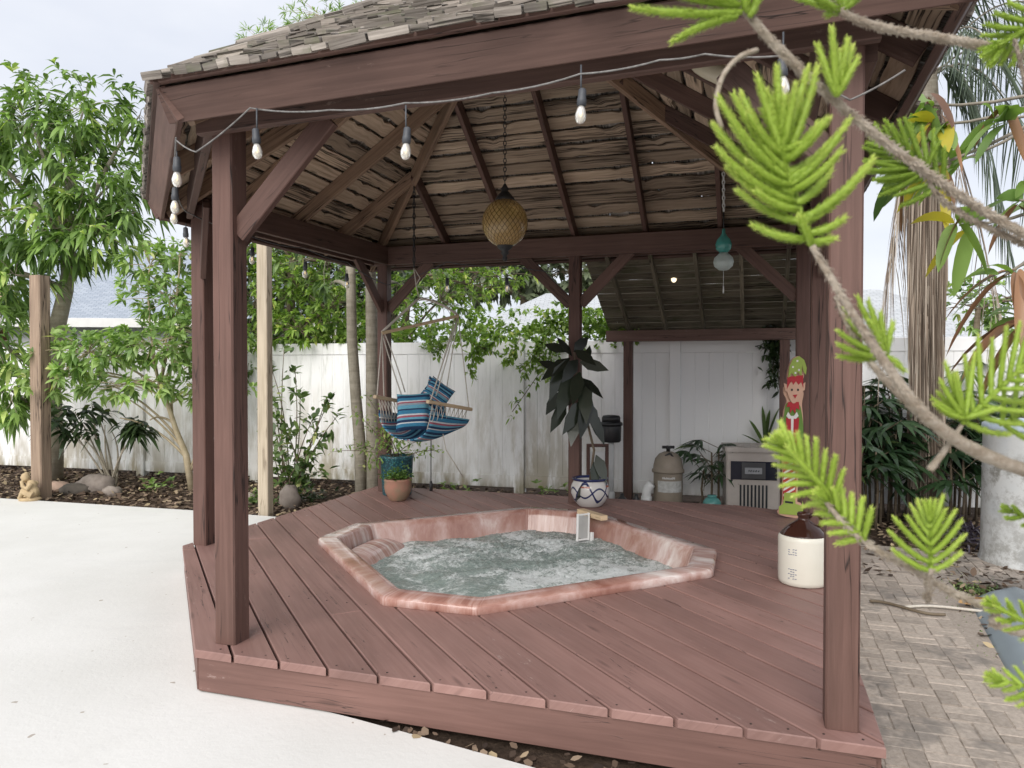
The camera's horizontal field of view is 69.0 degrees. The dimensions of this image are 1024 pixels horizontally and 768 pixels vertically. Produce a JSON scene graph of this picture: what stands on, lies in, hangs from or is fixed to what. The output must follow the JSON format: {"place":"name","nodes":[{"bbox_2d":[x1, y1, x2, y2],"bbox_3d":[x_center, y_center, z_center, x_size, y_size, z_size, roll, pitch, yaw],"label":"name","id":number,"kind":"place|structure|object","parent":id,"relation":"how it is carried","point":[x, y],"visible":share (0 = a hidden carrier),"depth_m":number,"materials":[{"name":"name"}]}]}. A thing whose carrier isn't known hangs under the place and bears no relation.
{"place":"outdoors","nodes":[
{"label":"outdoors","id":0,"kind":"place"},
{"bbox_2d":[0,296,7,339],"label":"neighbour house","id":1,"kind":"structure","parent":0,"point":[3,337],"depth_m":17.80,"materials":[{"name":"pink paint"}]},
{"bbox_2d":[0,249,392,346],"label":"neighbour house","id":2,"kind":"structure","parent":0,"point":[90,309],"depth_m":17.09,"materials":[{"name":"paint"}]},
{"bbox_2d":[0,498,533,767],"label":"patio","id":3,"kind":"structure","parent":0,"point":[97,667],"depth_m":3.62,"materials":[{"name":"white concrete"}]},
{"bbox_2d":[17,472,41,501],"bbox_3d":[-5.515,1.168,8.518,0.246,0.324,0.207,0,1,0],"label":"monk statue","id":4,"kind":"object","parent":3,"relation":"on","point":[29,491],"visible":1,"depth_m":8.47,"materials":[{"name":"stone"}]},
{"bbox_2d":[182,486,885,767],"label":"wooden deck","id":5,"kind":"structure","parent":3,"relation":"on","point":[722,667],"depth_m":3.42,"materials":[{"name":"paint"}]},
{"bbox_2d":[379,453,413,495],"bbox_3d":[-1.195,0.940,7.739,0.356,0.407,0.356,0,1,0],"label":"teal pot","id":6,"kind":"object","parent":5,"relation":"on","point":[388,463],"visible":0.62,"depth_m":7.61,"materials":[{"name":"ceramic"}]},
{"bbox_2d":[328,395,443,471],"bbox_3d":[-1.281,0.479,7.699,1.177,0.817,0.564,0,1,0],"label":"potted shrub","id":7,"kind":"object","parent":6,"relation":"in","point":[398,446],"visible":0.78,"depth_m":7.65,"materials":[{"name":"green plant"}]},
{"bbox_2d":[384,477,411,500],"bbox_3d":[-1.130,1.042,7.381,0.276,0.216,0.276,0,1,0],"label":"terracotta pot","id":8,"kind":"object","parent":5,"relation":"on","point":[398,490],"visible":0.84,"depth_m":7.28,"materials":[{"name":"ceramic"}]},
{"bbox_2d":[377,461,413,480],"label":"succulent plant","id":9,"kind":"object","parent":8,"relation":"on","point":[402,474],"visible":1,"depth_m":7.35,"materials":[{"name":"green plant"}]},
{"bbox_2d":[318,507,717,615],"bbox_3d":[-0.009,1.520,5.336,2.394,0.900,2.394,-1,1,-27],"label":"hot tub","id":10,"kind":"object","parent":5,"relation":"in","point":[479,563],"visible":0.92,"depth_m":5.39,"materials":[{"name":"plastic"}]},
{"bbox_2d":[577,508,607,520],"bbox_3d":[0.662,1.080,6.171,0.070,0.040,0.341,-1,1,-28],"label":"wooden block","id":11,"kind":"object","parent":10,"relation":"on","point":[597,516],"depth_m":6.11,"materials":[{"name":"brown wood"}]},
{"bbox_2d":[140,0,978,732],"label":"gazebo","id":12,"kind":"object","parent":5,"relation":"on","point":[594,186],"visible":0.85,"depth_m":3.58,"materials":[{"name":"paint"}]},
{"bbox_2d":[170,137,254,263],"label":"string lights","id":13,"kind":"object","parent":12,"relation":"hanging from","point":[176,183],"visible":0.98,"depth_m":3.87,"materials":[{"name":"glass"}]},
{"bbox_2d":[252,236,555,291],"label":"string lights","id":14,"kind":"object","parent":12,"relation":"hanging from","point":[305,274],"visible":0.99,"depth_m":7.34,"materials":[{"name":"rubber"}]},
{"bbox_2d":[373,186,472,441],"bbox_3d":[-0.884,-0.667,7.043,0.595,2.410,0.872,1,1,38],"label":"hammock chair","id":15,"kind":"object","parent":12,"relation":"hanging from","point":[440,425],"visible":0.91,"depth_m":6.99,"materials":[{"name":"blue fabric"}]},
{"bbox_2d":[396,392,429,431],"bbox_3d":[-0.918,0.260,6.906,0.308,0.368,0.179,0,1,0],"label":"striped cushion","id":16,"kind":"object","parent":15,"relation":"on","point":[412,411],"visible":0.99,"depth_m":6.85,"materials":[{"name":"blue fabric"}]},
{"bbox_2d":[429,481,432,490],"bbox_3d":[-0.769,0.760,7.066,0.036,0.516,0.034,0,1,0],"label":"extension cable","id":17,"kind":"object","parent":15,"relation":"hanging from","point":[430,486],"visible":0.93,"depth_m":7.06,"materials":[{"name":"black plastic"}]},
{"bbox_2d":[423,376,454,413],"bbox_3d":[-0.725,0.106,7.203,0.380,0.370,0.108,0,1,-22],"label":"striped cushion","id":18,"kind":"object","parent":15,"relation":"on","point":[445,394],"visible":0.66,"depth_m":7.17,"materials":[{"name":"blue fabric"}]},
{"bbox_2d":[443,434,462,476],"bbox_3d":[-0.557,0.687,7.109,0.023,0.438,0.274,1,1,41],"label":"rope","id":19,"kind":"object","parent":15,"relation":"hanging from","point":[450,456],"visible":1,"depth_m":7.07,"materials":[{"name":"fabric"}]},
{"bbox_2d":[482,95,527,261],"bbox_3d":[-0.050,-1.758,5.277,0.325,1.777,0.325,0,1,0],"label":"globe lantern","id":20,"kind":"object","parent":12,"relation":"hanging from","point":[504,222],"visible":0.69,"depth_m":5.19,"materials":[{"name":"gold glass"}]},
{"bbox_2d":[175,32,905,159],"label":"string lights","id":21,"kind":"object","parent":12,"relation":"hanging from","point":[405,151],"visible":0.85,"depth_m":2.67,"materials":[{"name":"glass"}]},
{"bbox_2d":[692,65,725,84],"bbox_3d":[1.106,-1.800,4.070,0.144,0.406,0.295,-1,1,-28],"label":"lamp shade","id":22,"kind":"object","parent":12,"relation":"attached to","point":[711,73],"visible":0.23,"depth_m":4.04,"materials":[{"name":"beige fabric"}]},
{"bbox_2d":[713,171,733,292],"bbox_3d":[1.764,-1.264,6.207,0.166,1.013,0.166,0,1,0],"label":"glass float lamp","id":23,"kind":"object","parent":12,"relation":"hanging from","point":[723,261],"visible":1,"depth_m":6.17,"materials":[{"name":"teal glass"}]},
{"bbox_2d":[571,475,608,507],"bbox_3d":[0.740,1.021,7.070,0.366,0.271,0.366,0,1,0],"label":"painted pot","id":24,"kind":"object","parent":5,"relation":"on","point":[594,493],"visible":0.89,"depth_m":6.93,"materials":[{"name":"ceramic"}]},
{"bbox_2d":[539,337,608,501],"bbox_3d":[0.580,0.319,7.007,0.663,1.528,0.353,0,1,0],"label":"rubber plant","id":25,"kind":"object","parent":24,"relation":"in","point":[566,388],"visible":0.96,"depth_m":6.96,"materials":[{"name":"green plant"}]},
{"bbox_2d":[777,356,806,517],"bbox_3d":[2.441,0.462,6.504,0.252,1.412,0.073,0,1,0],"label":"elf board","id":26,"kind":"object","parent":5,"relation":"on","point":[793,394],"visible":0.79,"depth_m":6.49,"materials":[{"name":"paint"}]},
{"bbox_2d":[778,511,823,588],"bbox_3d":[1.767,0.991,4.519,0.292,0.427,0.292,0,1,0],"label":"stoneware jug","id":27,"kind":"object","parent":5,"relation":"on","point":[801,551],"visible":0.9,"depth_m":4.41,"materials":[{"name":"beige ceramic"}]},
{"bbox_2d":[0,465,1002,767],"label":"garden soil","id":28,"kind":"structure","parent":0,"point":[546,757],"depth_m":6.60,"materials":[{"name":"brown soil"}]},
{"bbox_2d":[29,275,51,500],"bbox_3d":[-5.518,0.046,8.722,0.171,2.620,0.156,0,1,18],"label":"wooden post","id":29,"kind":"object","parent":28,"relation":"on","point":[40,407],"visible":0.91,"depth_m":8.66,"materials":[{"name":"beige wood"}]},
{"bbox_2d":[52,481,68,492],"bbox_3d":[-5.695,1.299,9.325,0.445,0.164,0.226,0,1,0],"label":"rock","id":30,"kind":"object","parent":28,"relation":"on","point":[56,485],"visible":0.33,"depth_m":9.25,"materials":[{"name":"beige stone"}]},
{"bbox_2d":[59,483,90,494],"bbox_3d":[-5.355,1.299,9.121,0.404,0.178,0.226,0,1,0],"label":"rock","id":31,"kind":"object","parent":28,"relation":"on","point":[74,488],"visible":0.67,"depth_m":9.05,"materials":[{"name":"grey stone"}]},
{"bbox_2d":[0,57,175,480],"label":"mango tree","id":32,"kind":"object","parent":28,"relation":"on","point":[68,222],"visible":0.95,"depth_m":9.55,"materials":[{"name":"green plant"}]},
{"bbox_2d":[75,473,114,493],"bbox_3d":[-5.172,1.262,9.220,0.518,0.301,0.245,0,1,0],"label":"rock","id":33,"kind":"object","parent":28,"relation":"on","point":[97,482],"visible":0.59,"depth_m":9.14,"materials":[{"name":"grey stone"}]},
{"bbox_2d":[29,401,161,486],"bbox_3d":[-5.178,0.774,9.354,1.701,1.112,0.793,0,1,0],"label":"leggy bush","id":34,"kind":"object","parent":28,"relation":"on","point":[132,431],"visible":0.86,"depth_m":9.26,"materials":[{"name":"green plant"}]},
{"bbox_2d":[102,486,122,495],"bbox_3d":[-4.843,1.308,9.030,0.253,0.150,0.168,0,1,0],"label":"rock","id":35,"kind":"object","parent":28,"relation":"on","point":[107,491],"visible":0.62,"depth_m":8.97,"materials":[{"name":"beige stone"}]},
{"bbox_2d":[12,234,256,491],"bbox_3d":[-4.482,-0.281,9.197,2.732,3.270,1.691,0,1,0],"label":"tree","id":36,"kind":"object","parent":28,"relation":"on","point":[76,367],"visible":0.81,"depth_m":8.96,"materials":[{"name":"green plant"}]},
{"bbox_2d":[140,471,174,490],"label":"garden plant","id":37,"kind":"object","parent":28,"relation":"on","point":[151,480],"visible":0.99,"depth_m":9.24,"materials":[{"name":"green plant"}]},
{"bbox_2d":[161,239,285,383],"bbox_3d":[-4.116,-0.647,10.911,1.919,3.523,2.106,0,1,0],"label":"hedge tree","id":38,"kind":"object","parent":28,"relation":"on","point":[249,372],"visible":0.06,"depth_m":10.74,"materials":[{"name":"green plant"}]},
{"bbox_2d":[248,484,278,506],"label":"garden plant","id":39,"kind":"object","parent":28,"relation":"on","point":[253,500],"visible":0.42,"depth_m":8.17,"materials":[{"name":"green plant"}]},
{"bbox_2d":[256,244,272,515],"bbox_3d":[-2.560,-0.050,7.719,0.126,2.850,0.101,0,1,18],"label":"wooden post","id":40,"kind":"object","parent":28,"relation":"on","point":[264,382],"visible":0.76,"depth_m":7.68,"materials":[{"name":"beige wood"}]},
{"bbox_2d":[278,484,301,508],"bbox_3d":[-2.448,1.271,8.230,0.256,0.331,0.211,0,1,0],"label":"rock","id":41,"kind":"object","parent":28,"relation":"on","point":[289,496],"visible":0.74,"depth_m":8.15,"materials":[{"name":"beige stone"}]},
{"bbox_2d":[255,346,348,498],"bbox_3d":[-2.401,0.487,8.523,1.138,1.866,0.697,0,1,0],"label":"garden shrub","id":42,"kind":"object","parent":28,"relation":"on","point":[297,472],"visible":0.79,"depth_m":8.46,"materials":[{"name":"green plant"}]},
{"bbox_2d":[250,243,365,492],"bbox_3d":[-2.049,-0.803,9.006,2.502,4.308,1.736,0,1,0],"label":"slim tree","id":43,"kind":"object","parent":28,"relation":"on","point":[354,379],"visible":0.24,"depth_m":8.41,"materials":[{"name":"grey plant"}]},
{"bbox_2d":[247,242,376,354],"bbox_3d":[-3.010,-0.657,10.382,2.257,3.491,1.881,0,1,0],"label":"hedge tree","id":44,"kind":"object","parent":28,"relation":"on","point":[288,324],"visible":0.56,"depth_m":10.14,"materials":[{"name":"green plant"}]},
{"bbox_2d":[298,481,338,501],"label":"garden plant","id":45,"kind":"object","parent":28,"relation":"on","point":[311,496],"visible":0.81,"depth_m":8.51,"materials":[{"name":"green plant"}]},
{"bbox_2d":[328,262,450,488],"bbox_3d":[-1.503,-0.788,9.116,2.409,4.275,1.832,0,1,0],"label":"slim tree","id":46,"kind":"object","parent":28,"relation":"on","point":[371,373],"visible":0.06,"depth_m":8.39,"materials":[{"name":"grey plant"}]},
{"bbox_2d":[312,266,537,354],"bbox_3d":[-1.251,-0.514,11.094,3.377,3.277,1.895,0,1,-17],"label":"hedge tree","id":47,"kind":"object","parent":28,"relation":"on","point":[459,288],"visible":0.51,"depth_m":10.89,"materials":[{"name":"green plant"}]},
{"bbox_2d":[437,478,481,490],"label":"garden plant","id":48,"kind":"object","parent":28,"relation":"on","point":[453,486],"visible":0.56,"depth_m":8.73,"materials":[{"name":"green plant"}]},
{"bbox_2d":[0,336,1023,507],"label":"vinyl fence","id":49,"kind":"object","parent":28,"relation":"on","point":[688,391],"visible":0.39,"depth_m":9.17,"materials":[{"name":"white plastic"}]},
{"bbox_2d":[311,297,638,423],"bbox_3d":[-0.594,-0.354,9.165,4.394,1.665,1.231,0,1,15],"label":"flowering vine","id":50,"kind":"object","parent":49,"relation":"attached to","point":[551,327],"visible":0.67,"depth_m":9.00,"materials":[{"name":"green plant"}]},
{"bbox_2d":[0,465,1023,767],"bbox_3d":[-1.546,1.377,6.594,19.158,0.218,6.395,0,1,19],"label":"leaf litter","id":51,"kind":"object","parent":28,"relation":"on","point":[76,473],"visible":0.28,"depth_m":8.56,"materials":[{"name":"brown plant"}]},
{"bbox_2d":[531,479,567,494],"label":"garden plant","id":52,"kind":"object","parent":28,"relation":"on","point":[536,481],"visible":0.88,"depth_m":8.63,"materials":[{"name":"green plant"}]},
{"bbox_2d":[586,444,608,497],"bbox_3d":[0.920,1.007,8.020,0.237,0.726,0.040,0,1,0],"label":"framed panel","id":53,"kind":"object","parent":28,"relation":"on","point":[604,456],"visible":0.43,"depth_m":8.00,"materials":[{"name":"paint"}]},
{"bbox_2d":[601,415,622,498],"bbox_3d":[1.105,0.854,8.318,0.264,1.021,0.211,0,1,0],"label":"pump timer","id":54,"kind":"object","parent":28,"relation":"on","point":[612,425],"visible":0.77,"depth_m":8.25,"materials":[{"name":"black plastic"}]},
{"bbox_2d":[617,493,639,499],"bbox_3d":[1.218,1.244,7.789,0.287,0.200,0.151,0,1,12],"label":"pool valve","id":55,"kind":"object","parent":28,"relation":"on","point":[621,496],"visible":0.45,"depth_m":7.76,"materials":[{"name":"black plastic"}]},
{"bbox_2d":[641,481,654,500],"bbox_3d":[1.463,1.203,8.021,0.149,0.332,0.122,0,1,0],"label":"pipe elbow","id":56,"kind":"object","parent":28,"relation":"on","point":[648,487],"visible":0.72,"depth_m":7.98,"materials":[{"name":"white plastic"}]},
{"bbox_2d":[652,445,684,502],"bbox_3d":[1.691,1.018,8.071,0.348,0.700,0.348,0,1,0],"label":"pool filter","id":57,"kind":"object","parent":28,"relation":"on","point":[668,470],"visible":0.84,"depth_m":7.94,"materials":[{"name":"beige plastic"}]},
{"bbox_2d":[586,249,795,504],"bbox_3d":[2.087,-0.001,7.791,2.440,2.750,1.622,0,1,18],"label":"lean to roof","id":58,"kind":"object","parent":28,"relation":"on","point":[693,302],"visible":0.61,"depth_m":7.98,"materials":[{"name":"paint"}]},
{"bbox_2d":[755,324,791,397],"bbox_3d":[2.918,-0.308,8.259,0.477,0.981,0.297,0,1,0],"label":"trailing creeper","id":59,"kind":"object","parent":58,"relation":"hanging from","point":[773,346],"visible":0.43,"depth_m":8.24,"materials":[{"name":"green plant"}]},
{"bbox_2d":[674,440,735,503],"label":"lady palm","id":60,"kind":"object","parent":28,"relation":"on","point":[711,476],"visible":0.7,"depth_m":8.11,"materials":[{"name":"green plant"}]},
{"bbox_2d":[703,494,720,504],"bbox_3d":[2.074,1.263,7.725,0.190,0.225,0.190,0,1,0],"label":"teal vase","id":61,"kind":"object","parent":28,"relation":"on","point":[711,499],"visible":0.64,"depth_m":7.67,"materials":[{"name":"ceramic"}]},
{"bbox_2d":[721,442,779,509],"bbox_3d":[2.552,1.029,7.975,0.570,0.772,0.546,0,1,11],"label":"pool heater","id":62,"kind":"object","parent":28,"relation":"on","point":[749,471],"visible":0.79,"depth_m":7.74,"materials":[{"name":"beige metal"}]},
{"bbox_2d":[742,407,778,442],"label":"sword plant","id":63,"kind":"object","parent":28,"relation":"on","point":[765,424],"visible":0.58,"depth_m":8.33,"materials":[{"name":"green plant"}]},
{"bbox_2d":[862,386,900,443],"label":"lady palm","id":64,"kind":"object","parent":28,"relation":"on","point":[875,389],"visible":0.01,"depth_m":7.66,"materials":[{"name":"green plant"}]},
{"bbox_2d":[861,375,959,530],"bbox_3d":[3.637,0.643,7.355,1.688,1.479,1.984,0,1,0],"label":"lady palm","id":65,"kind":"object","parent":28,"relation":"on","point":[885,449],"visible":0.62,"depth_m":7.10,"materials":[{"name":"green plant"}]},
{"bbox_2d":[894,514,979,538],"bbox_3d":[3.970,1.315,6.863,0.745,0.200,0.646,0,1,0],"label":"spider plant","id":66,"kind":"object","parent":28,"relation":"on","point":[956,518],"visible":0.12,"depth_m":6.91,"materials":[{"name":"green plant"}]},
{"bbox_2d":[908,519,979,540],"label":"spider plant","id":67,"kind":"object","parent":28,"relation":"on","point":[962,526],"visible":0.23,"depth_m":6.64,"materials":[{"name":"green plant"}]},
{"bbox_2d":[873,93,1023,404],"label":"broad leaved tree","id":68,"kind":"object","parent":28,"relation":"on","point":[928,118],"visible":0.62,"depth_m":3.91,"materials":[{"name":"green plant"}]},
{"bbox_2d":[877,0,1023,525],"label":"palm tree","id":69,"kind":"object","parent":28,"relation":"on","point":[926,299],"visible":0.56,"depth_m":7.19,"materials":[{"name":"grey plant"}]},
{"bbox_2d":[892,362,1023,527],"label":"lady palm","id":70,"kind":"object","parent":28,"relation":"on","point":[955,458],"visible":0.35,"depth_m":7.16,"materials":[{"name":"green plant"}]},
{"bbox_2d":[943,524,979,552],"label":"spider plant","id":71,"kind":"object","parent":28,"relation":"on","point":[968,538],"visible":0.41,"depth_m":6.34,"materials":[{"name":"green plant"}]},
{"bbox_2d":[941,570,1002,670],"bbox_3d":[2.881,1.414,4.488,0.557,0.041,2.796,0,1,23],"label":"ground cover","id":72,"kind":"object","parent":28,"relation":"on","point":[976,589],"visible":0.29,"depth_m":5.10,"materials":[{"name":"green plant"}]},
{"bbox_2d":[959,597,985,604],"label":"dry leaf","id":73,"kind":"object","parent":28,"relation":"on","point":[975,598],"visible":0.14,"depth_m":4.66,"materials":[{"name":"plant"}]},
{"bbox_2d":[946,265,1023,336],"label":"bushy tree","id":74,"kind":"object","parent":28,"relation":"on","point":[972,327],"visible":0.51,"depth_m":11.96,"materials":[{"name":"green plant"}]},
{"bbox_2d":[972,586,1023,700],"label":"kayak","id":75,"kind":"object","parent":28,"relation":"on","point":[1009,649],"visible":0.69,"depth_m":4.07,"materials":[{"name":"grey plastic"}]},
{"bbox_2d":[0,0,1023,354],"label":"sky","id":76,"kind":"structure","parent":0,"point":[131,37],"materials":[{"name":"white"}]},
{"bbox_2d":[448,289,1014,422],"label":"neighbour house","id":77,"kind":"structure","parent":0,"point":[546,299],"depth_m":18.91,"materials":[{"name":"paint"}]},
{"bbox_2d":[627,0,1023,708],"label":"norfolk pine","id":78,"kind":"object","parent":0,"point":[777,150],"visible":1,"depth_m":0.78,"materials":[{"name":"green plant"}]},
{"bbox_2d":[860,544,1023,767],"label":"paver path","id":79,"kind":"structure","parent":0,"point":[935,702],"depth_m":3.64,"materials":[{"name":"brick"}]},
{"bbox_2d":[869,600,945,615],"bbox_3d":[2.438,1.386,4.609,0.430,0.016,0.069,1,1,43],"label":"fallen stick","id":80,"kind":"object","parent":79,"relation":"on","point":[908,608],"visible":1,"depth_m":4.59,"materials":[{"name":"brown wood"}]},
{"bbox_2d":[905,604,982,611],"bbox_3d":[2.825,1.386,4.580,0.779,0.016,0.088,0,1,8],"label":"rope","id":81,"kind":"object","parent":79,"relation":"on","point":[945,607],"visible":0.67,"depth_m":4.62,"materials":[{"name":"fabric"}]},
{"bbox_2d":[977,418,1023,570],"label":"white tank","id":82,"kind":"object","parent":79,"relation":"on","point":[1001,541],"visible":0.65,"depth_m":5.65,"materials":[{"name":"plastic"}]},
{"label":"ground","id":83,"kind":"structure","parent":0,"visible":0},
{"bbox_2d":[235,0,361,39],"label":"feathery tree","id":84,"kind":"object","parent":83,"relation":"on","point":[288,22],"visible":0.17,"depth_m":15.20,"materials":[{"name":"green plant"}]},
{"bbox_2d":[191,245,416,343],"bbox_3d":[-3.889,-1.291,14.424,4.520,4.064,2.700,0,1,0],"label":"broad tree","id":85,"kind":"object","parent":83,"relation":"on","point":[361,285],"visible":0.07,"depth_m":13.89,"materials":[{"name":"green plant"}]},
{"bbox_2d":[395,262,592,313],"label":"broad tree","id":86,"kind":"object","parent":83,"relation":"on","point":[532,289],"visible":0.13,"depth_m":25.41,"materials":[{"name":"green plant"}]}
]}

